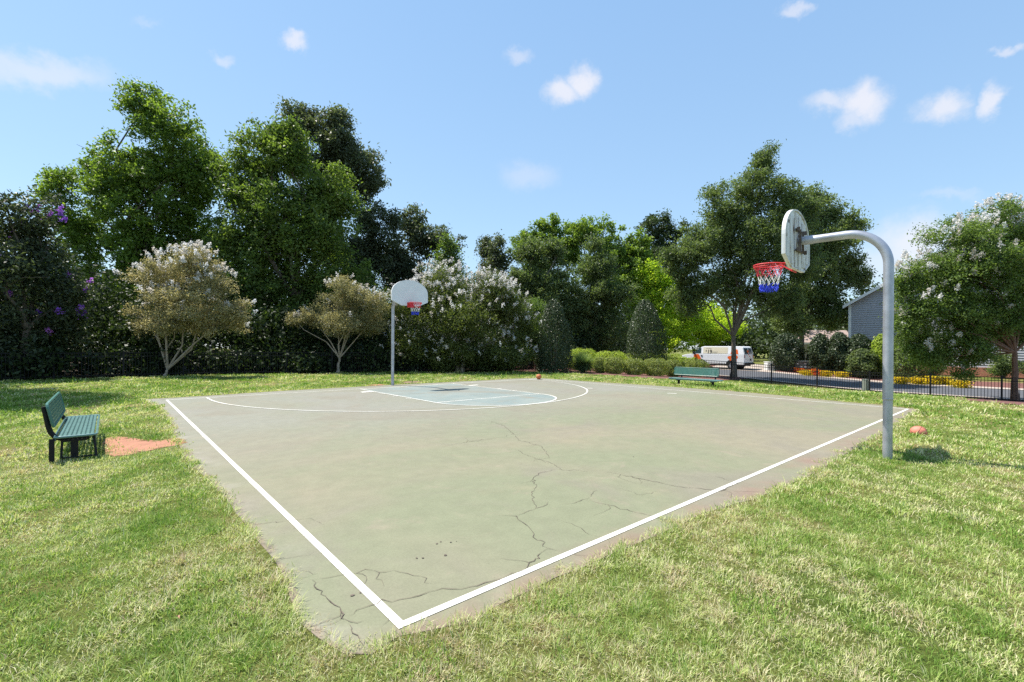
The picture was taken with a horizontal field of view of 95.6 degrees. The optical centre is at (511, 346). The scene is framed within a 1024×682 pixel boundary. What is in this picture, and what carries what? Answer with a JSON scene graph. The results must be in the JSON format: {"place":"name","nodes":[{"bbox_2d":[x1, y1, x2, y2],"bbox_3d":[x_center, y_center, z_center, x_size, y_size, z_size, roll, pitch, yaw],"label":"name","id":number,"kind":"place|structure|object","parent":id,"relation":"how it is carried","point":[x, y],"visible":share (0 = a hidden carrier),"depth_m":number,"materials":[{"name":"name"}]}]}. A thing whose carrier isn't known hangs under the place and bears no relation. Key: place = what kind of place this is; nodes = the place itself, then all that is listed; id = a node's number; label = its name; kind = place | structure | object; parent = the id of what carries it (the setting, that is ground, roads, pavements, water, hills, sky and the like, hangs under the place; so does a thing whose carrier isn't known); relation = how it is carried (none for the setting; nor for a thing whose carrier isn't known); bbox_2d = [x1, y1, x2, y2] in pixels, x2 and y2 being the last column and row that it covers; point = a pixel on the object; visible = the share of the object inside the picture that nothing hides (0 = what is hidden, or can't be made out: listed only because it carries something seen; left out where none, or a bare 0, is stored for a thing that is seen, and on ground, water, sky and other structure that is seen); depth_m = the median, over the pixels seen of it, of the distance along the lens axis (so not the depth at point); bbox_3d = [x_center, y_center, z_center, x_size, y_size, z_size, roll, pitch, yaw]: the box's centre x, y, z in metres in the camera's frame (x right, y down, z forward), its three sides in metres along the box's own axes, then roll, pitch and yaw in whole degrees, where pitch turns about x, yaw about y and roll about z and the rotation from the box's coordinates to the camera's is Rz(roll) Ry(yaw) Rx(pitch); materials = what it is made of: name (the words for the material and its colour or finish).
{"place":"outdoors","nodes":[
{"label":"outdoors","id":0,"kind":"place"},
{"bbox_2d":[0,348,1023,681],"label":"ground","id":1,"kind":"structure","parent":0,"point":[518,646],"depth_m":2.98,"materials":[{"name":"green plant"}]},
{"bbox_2d":[0,184,103,379],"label":"flowering tree","id":2,"kind":"object","parent":1,"relation":"on","point":[22,236],"visible":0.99,"depth_m":20.76,"materials":[{"name":"green plant"}]},
{"bbox_2d":[41,392,99,462],"bbox_3d":[-6.717,1.182,7.132,0.579,0.872,2.322,0,0,-41],"label":"park bench","id":3,"kind":"object","parent":1,"relation":"on","point":[73,430],"visible":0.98,"depth_m":6.49,"materials":[{"name":"green metal"}]},
{"bbox_2d":[19,75,235,366],"bbox_3d":[-26.949,-8.400,32.822,14.964,19.850,7.998,0,0,13],"label":"tall tree","id":4,"kind":"object","parent":1,"relation":"on","point":[178,170],"visible":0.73,"depth_m":31.25,"materials":[{"name":"green plant"}]},
{"bbox_2d":[102,436,184,455],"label":"dirt","id":5,"kind":"structure","parent":1,"relation":"on","point":[129,443],"depth_m":7.26,"materials":[{"name":"brown soil"}]},
{"bbox_2d":[112,240,257,375],"bbox_3d":[-16.166,-1.834,22.686,6.854,6.842,3.551,0,0,0],"label":"crape myrtle","id":6,"kind":"object","parent":1,"relation":"on","point":[164,296],"visible":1,"depth_m":22.64,"materials":[{"name":"beige plant"}]},
{"bbox_2d":[0,351,547,379],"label":"picket fence","id":7,"kind":"object","parent":1,"relation":"on","point":[196,372],"visible":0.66,"depth_m":23.98,"materials":[{"name":"black metal"}]},
{"bbox_2d":[197,110,395,368],"bbox_3d":[-14.380,-6.989,31.252,13.083,17.245,8.334,0,0,0],"label":"broad tree","id":8,"kind":"object","parent":1,"relation":"on","point":[264,237],"visible":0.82,"depth_m":29.96,"materials":[{"name":"green plant"}]},
{"bbox_2d":[0,240,666,380],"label":"undergrowth","id":9,"kind":"object","parent":1,"relation":"on","point":[109,325],"visible":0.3,"depth_m":25.88,"materials":[{"name":"green plant"}]},
{"bbox_2d":[282,272,391,372],"bbox_3d":[-9.943,-1.320,26.759,6.072,5.905,4.041,0,0,-24],"label":"crape myrtle","id":10,"kind":"object","parent":1,"relation":"on","point":[364,323],"visible":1,"depth_m":26.40,"materials":[{"name":"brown plant"}]},
{"bbox_2d":[262,94,424,344],"bbox_3d":[-14.253,-9.824,40.509,14.023,22.940,6.338,0,0,0],"label":"tall tree","id":11,"kind":"object","parent":1,"relation":"on","point":[336,139],"visible":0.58,"depth_m":39.39,"materials":[{"name":"green plant"}]},
{"bbox_2d":[380,202,467,319],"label":"grey green tree","id":12,"kind":"object","parent":1,"relation":"on","point":[419,240],"visible":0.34,"depth_m":41.32,"materials":[{"name":"green plant"}]},
{"bbox_2d":[12,275,882,359],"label":"distant trees","id":13,"kind":"object","parent":1,"relation":"on","point":[759,337],"visible":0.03,"depth_m":59.46,"materials":[{"name":"green plant"}]},
{"bbox_2d":[426,229,471,328],"bbox_3d":[-5.024,-3.846,36.807,5.057,11.034,4.702,0,0,0],"label":"conical tree","id":14,"kind":"object","parent":1,"relation":"on","point":[448,247],"visible":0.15,"depth_m":36.70,"materials":[{"name":"green plant"}]},
{"bbox_2d":[376,257,541,371],"bbox_3d":[-3.160,-1.930,28.304,9.568,7.211,6.831,0,0,25],"label":"crape myrtle","id":15,"kind":"object","parent":1,"relation":"on","point":[449,294],"visible":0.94,"depth_m":27.50,"materials":[{"name":"green plant"}]},
{"bbox_2d":[471,234,498,329],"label":"conical tree","id":16,"kind":"object","parent":1,"relation":"on","point":[481,247],"visible":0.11,"depth_m":43.72,"materials":[{"name":"green plant"}]},
{"bbox_2d":[480,229,516,299],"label":"conical tree","id":17,"kind":"object","parent":1,"relation":"on","point":[498,261],"visible":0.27,"depth_m":41.72,"materials":[{"name":"green plant"}]},
{"bbox_2d":[147,378,916,654],"bbox_3d":[0.360,1.599,13.055,16.511,0.062,15.377,0,0,-41],"label":"court","id":18,"kind":"object","parent":1,"relation":"on","point":[384,508],"visible":0.9,"depth_m":5.87,"materials":[{"name":"paint"}]},
{"bbox_2d":[391,280,427,384],"bbox_3d":[-4.079,-0.416,17.683,1.602,4.140,1.575,0,0,6],"label":"basketball hoop","id":19,"kind":"object","parent":18,"relation":"on","point":[411,294],"visible":1,"depth_m":17.47,"materials":[{"name":"metal"}]},
{"bbox_2d":[509,212,582,292],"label":"tall tree","id":20,"kind":"object","parent":1,"relation":"on","point":[544,227],"visible":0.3,"depth_m":57.48,"materials":[{"name":"green plant"}]},
{"bbox_2d":[566,211,669,321],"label":"tall tree","id":21,"kind":"object","parent":1,"relation":"on","point":[636,252],"visible":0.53,"depth_m":55.28,"materials":[{"name":"green plant"}]},
{"bbox_2d":[507,365,747,379],"bbox_3d":[10.153,1.899,40.229,19.249,0.560,32.747,0,0,24],"label":"mulch bed","id":22,"kind":"object","parent":1,"relation":"on","point":[661,376],"visible":0.23,"depth_m":30.31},
{"bbox_2d":[521,295,561,370],"bbox_3d":[1.646,-0.899,30.542,3.583,5.205,2.899,0,0,22],"label":"shrub","id":23,"kind":"object","parent":22,"relation":"on","point":[537,310],"visible":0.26,"depth_m":30.39,"materials":[{"name":"green plant"}]},
{"bbox_2d":[502,233,586,364],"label":"oak tree","id":24,"kind":"object","parent":22,"relation":"on","point":[542,286],"visible":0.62,"depth_m":40.42,"materials":[{"name":"green plant"}]},
{"bbox_2d":[534,297,573,372],"bbox_3d":[2.609,-0.703,28.988,2.453,4.723,2.384,0,0,42],"label":"holly shrub","id":25,"kind":"object","parent":22,"relation":"on","point":[552,305],"visible":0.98,"depth_m":28.55,"materials":[{"name":"green plant"}]},
{"bbox_2d":[567,350,598,372],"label":"bush","id":26,"kind":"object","parent":22,"relation":"on","point":[581,363],"depth_m":29.01,"materials":[{"name":"green plant"}]},
{"bbox_2d":[567,347,598,368],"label":"hedge shrub","id":27,"kind":"object","parent":22,"relation":"on","point":[591,351],"visible":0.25,"depth_m":32.15,"materials":[{"name":"green plant"}]},
{"bbox_2d":[559,233,642,352],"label":"oak tree","id":28,"kind":"object","parent":22,"relation":"on","point":[603,316],"visible":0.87,"depth_m":41.23,"materials":[{"name":"green plant"}]},
{"bbox_2d":[593,357,608,372],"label":"hedge shrub","id":29,"kind":"object","parent":22,"relation":"on","point":[600,365],"visible":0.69,"depth_m":29.67,"materials":[{"name":"green plant"}]},
{"bbox_2d":[594,350,628,371],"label":"hedge shrub","id":30,"kind":"object","parent":22,"relation":"on","point":[621,354],"visible":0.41,"depth_m":32.17,"materials":[{"name":"green plant"}]},
{"bbox_2d":[603,356,626,373],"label":"hedge shrub","id":31,"kind":"object","parent":22,"relation":"on","point":[617,366],"visible":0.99,"depth_m":28.95,"materials":[{"name":"green plant"}]},
{"bbox_2d":[623,358,646,374],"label":"hedge shrub","id":32,"kind":"object","parent":22,"relation":"on","point":[633,364],"visible":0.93,"depth_m":28.93,"materials":[{"name":"green plant"}]},
{"bbox_2d":[625,353,658,367],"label":"hedge shrub","id":33,"kind":"object","parent":22,"relation":"on","point":[639,356],"visible":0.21,"depth_m":33.29,"materials":[{"name":"green plant"}]},
{"bbox_2d":[623,299,667,372],"bbox_3d":[9.646,-0.762,33.495,3.275,5.418,3.187,0,0,0],"label":"holly shrub","id":34,"kind":"object","parent":22,"relation":"on","point":[646,308],"visible":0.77,"depth_m":32.98,"materials":[{"name":"green plant"}]},
{"bbox_2d":[644,358,671,375],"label":"hedge shrub","id":35,"kind":"object","parent":22,"relation":"on","point":[653,370],"visible":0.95,"depth_m":29.14,"materials":[{"name":"green plant"}]},
{"bbox_2d":[657,353,689,364],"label":"hedge shrub","id":36,"kind":"object","parent":22,"relation":"on","point":[672,355],"visible":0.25,"depth_m":33.86,"materials":[{"name":"green plant"}]},
{"bbox_2d":[665,359,683,376],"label":"hedge shrub","id":37,"kind":"object","parent":22,"relation":"on","point":[675,362],"visible":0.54,"depth_m":30.11,"materials":[{"name":"green plant"}]},
{"bbox_2d":[678,357,701,371],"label":"hedge shrub","id":38,"kind":"object","parent":22,"relation":"on","point":[680,361],"visible":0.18,"depth_m":33.78,"materials":[{"name":"green plant"}]},
{"bbox_2d":[682,358,712,376],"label":"hedge shrub","id":39,"kind":"object","parent":22,"relation":"on","point":[688,363],"visible":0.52,"depth_m":31.96,"materials":[{"name":"green plant"}]},
{"bbox_2d":[652,139,834,376],"bbox_3d":[16.389,-6.102,32.895,12.942,16.809,6.208,0,0,0],"label":"oak tree","id":40,"kind":"object","parent":22,"relation":"on","point":[726,222],"visible":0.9,"depth_m":32.27,"materials":[{"name":"green plant"}]},
{"bbox_2d":[633,208,694,272],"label":"tree","id":41,"kind":"object","parent":1,"relation":"on","point":[662,233],"visible":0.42,"depth_m":59.03,"materials":[{"name":"green plant"}]},
{"bbox_2d":[624,256,750,355],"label":"yellow tree","id":42,"kind":"object","parent":1,"relation":"on","point":[705,329],"visible":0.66,"depth_m":53.37,"materials":[{"name":"green plant"}]},
{"bbox_2d":[669,367,723,386],"bbox_3d":[7.653,1.296,19.338,0.577,0.817,2.232,0,0,-41],"label":"park bench","id":43,"kind":"object","parent":1,"relation":"on","point":[681,371],"visible":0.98,"depth_m":19.42,"materials":[{"name":"green metal"}]},
{"bbox_2d":[797,370,813,375],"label":"flower clump","id":44,"kind":"object","parent":1,"relation":"on","point":[804,373],"visible":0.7,"depth_m":36.89,"materials":[{"name":"yellow plant"}]},
{"bbox_2d":[780,330,847,360],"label":"garage","id":45,"kind":"structure","parent":1,"relation":"on","point":[808,340],"depth_m":51.32,"materials":[{"name":"grey"}]},
{"bbox_2d":[809,368,820,375],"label":"flower clump","id":46,"kind":"object","parent":1,"relation":"on","point":[814,373],"visible":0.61,"depth_m":36.64,"materials":[{"name":"plant"}]},
{"bbox_2d":[764,180,882,354],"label":"oak tree","id":47,"kind":"object","parent":1,"relation":"on","point":[826,304],"visible":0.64,"depth_m":42.62,"materials":[{"name":"green plant"}]},
{"bbox_2d":[753,209,893,458],"bbox_3d":[4.777,-0.243,7.334,1.416,3.900,1.416,0,0,0],"label":"basketball hoop","id":48,"kind":"object","parent":1,"relation":"on","point":[797,240],"visible":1,"depth_m":6.80,"materials":[{"name":"metal"}]},
{"bbox_2d":[667,358,1023,401],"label":"picket fence","id":49,"kind":"object","parent":1,"relation":"on","point":[870,375],"visible":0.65,"depth_m":25.90,"materials":[{"name":"black metal"}]},
{"bbox_2d":[862,379,868,390],"bbox_3d":[20.613,2.247,27.101,0.295,0.690,0.230,0,0,-23],"label":"utility pedestal","id":50,"kind":"object","parent":1,"relation":"on","point":[866,384],"visible":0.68,"depth_m":27.02,"materials":[{"name":"green plastic"}]},
{"bbox_2d":[722,375,1022,399],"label":"kerb","id":51,"kind":"structure","parent":1,"relation":"on","point":[875,390],"depth_m":26.87,"materials":[{"name":"concrete"}]},
{"bbox_2d":[726,369,1022,389],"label":"kerb","id":52,"kind":"structure","parent":1,"relation":"on","point":[861,380],"depth_m":34.61,"materials":[{"name":"concrete"}]},
{"bbox_2d":[776,370,1022,387],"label":"mulch bed","id":53,"kind":"object","parent":1,"relation":"on","point":[987,384],"visible":0.22,"depth_m":31.52,"materials":[{"name":"brown soil"}]},
{"bbox_2d":[767,331,806,370],"bbox_3d":[23.977,0.411,40.578,3.121,3.505,3.263,0,0,0],"label":"evergreen shrub","id":54,"kind":"object","parent":53,"relation":"on","point":[789,356],"visible":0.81,"depth_m":39.91,"materials":[{"name":"green plant"}]},
{"bbox_2d":[794,361,821,368],"bbox_3d":[25.109,1.688,39.282,2.300,0.959,0.600,0,0,29],"label":"mailbox cluster","id":55,"kind":"object","parent":53,"relation":"on","point":[802,364],"visible":0.43,"depth_m":39.31,"materials":[{"name":"grey metal"}]},
{"bbox_2d":[805,333,833,371],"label":"evergreen shrub","id":56,"kind":"object","parent":53,"relation":"on","point":[817,347],"visible":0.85,"depth_m":38.51,"materials":[{"name":"green plant"}]},
{"bbox_2d":[820,370,833,376],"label":"flower clump","id":57,"kind":"object","parent":53,"relation":"on","point":[824,374],"visible":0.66,"depth_m":36.48,"materials":[{"name":"yellow plant"}]},
{"bbox_2d":[826,332,853,372],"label":"evergreen shrub","id":58,"kind":"object","parent":53,"relation":"on","point":[839,341],"visible":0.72,"depth_m":37.66,"materials":[{"name":"green plant"}]},
{"bbox_2d":[833,371,851,377],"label":"flower clump","id":59,"kind":"object","parent":53,"relation":"on","point":[840,375],"visible":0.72,"depth_m":36.24,"materials":[{"name":"yellow plant"}]},
{"bbox_2d":[841,333,872,370],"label":"evergreen shrub","id":60,"kind":"object","parent":53,"relation":"on","point":[858,340],"visible":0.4,"depth_m":37.08,"materials":[{"name":"green plant"}]},
{"bbox_2d":[844,348,881,377],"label":"evergreen shrub","id":61,"kind":"object","parent":53,"relation":"on","point":[854,361],"visible":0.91,"depth_m":35.77,"materials":[{"name":"green plant"}]},
{"bbox_2d":[868,333,895,376],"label":"evergreen shrub","id":62,"kind":"object","parent":53,"relation":"on","point":[877,345],"visible":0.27,"depth_m":36.02,"materials":[{"name":"green plant"}]},
{"bbox_2d":[894,322,947,381],"bbox_3d":[29.256,0.335,33.628,3.571,4.627,3.710,0,0,0],"label":"evergreen shrub","id":63,"kind":"object","parent":53,"relation":"on","point":[906,370],"visible":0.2,"depth_m":33.18,"materials":[{"name":"green plant"}]},
{"bbox_2d":[925,375,941,384],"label":"flower clump","id":64,"kind":"object","parent":53,"relation":"on","point":[932,380],"visible":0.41,"depth_m":31.73,"materials":[{"name":"yellow plant"}]},
{"bbox_2d":[934,377,954,384],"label":"flower clump","id":65,"kind":"object","parent":53,"relation":"on","point":[944,380],"visible":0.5,"depth_m":31.75,"materials":[{"name":"yellow plant"}]},
{"bbox_2d":[894,377,911,384],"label":"flower clump","id":66,"kind":"object","parent":1,"relation":"on","point":[897,380],"visible":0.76,"depth_m":32.12,"materials":[{"name":"yellow plant"}]},
{"bbox_2d":[908,376,928,384],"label":"flower clump","id":67,"kind":"object","parent":1,"relation":"on","point":[912,378],"visible":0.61,"depth_m":31.90,"materials":[{"name":"yellow plant"}]},
{"bbox_2d":[910,426,927,434],"bbox_3d":[7.439,1.563,8.500,0.256,0.220,0.250,0,0,0],"label":"basketball","id":68,"kind":"object","parent":1,"relation":"on","point":[919,429],"visible":0.58,"depth_m":8.43,"materials":[{"name":"orange rubber"}]},
{"bbox_2d":[843,251,1023,377],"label":"house","id":69,"kind":"structure","parent":1,"relation":"on","point":[865,310],"depth_m":40.47,"materials":[{"name":"grey"}]},
{"bbox_2d":[946,380,973,388],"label":"flower clump","id":70,"kind":"object","parent":1,"relation":"on","point":[954,384],"visible":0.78,"depth_m":29.51,"materials":[{"name":"yellow plant"}]},
{"bbox_2d":[960,398,1023,404],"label":"mulch bed","id":71,"kind":"object","parent":1,"relation":"on","point":[1007,401],"visible":0.57,"depth_m":14.45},
{"bbox_2d":[877,192,1023,401],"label":"crape myrtle","id":72,"kind":"object","parent":71,"relation":"on","point":[987,253],"visible":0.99,"depth_m":21.60,"materials":[{"name":"green plant"}]},
{"bbox_2d":[982,352,1023,376],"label":"shrub","id":73,"kind":"object","parent":1,"relation":"on","point":[1005,369],"visible":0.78,"depth_m":32.90,"materials":[{"name":"green plant"}]},
{"bbox_2d":[0,0,1023,348],"label":"sky","id":74,"kind":"structure","parent":0,"point":[489,116],"materials":[{"name":"blue"}]},
{"bbox_2d":[712,364,772,371],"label":"driveway","id":75,"kind":"structure","parent":0,"point":[760,368],"depth_m":42.84,"materials":[{"name":"concrete"}]},
{"bbox_2d":[681,346,754,368],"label":"van","id":76,"kind":"object","parent":75,"relation":"on","point":[717,354],"visible":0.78,"depth_m":42.09,"materials":[{"name":"white metal"}]},
{"bbox_2d":[764,362,778,369],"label":"utility box","id":77,"kind":"object","parent":75,"relation":"on","point":[766,364],"visible":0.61,"depth_m":40.70,"materials":[{"name":"white metal"}]},
{"bbox_2d":[712,369,1022,398],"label":"road","id":78,"kind":"structure","parent":0,"point":[908,387],"depth_m":30.06,"materials":[{"name":"grey asphalt"}]},
{"bbox_2d":[768,371,1022,388],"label":"pavement","id":79,"kind":"structure","parent":0,"point":[907,383],"depth_m":34.48,"materials":[{"name":"concrete"}]}
]}

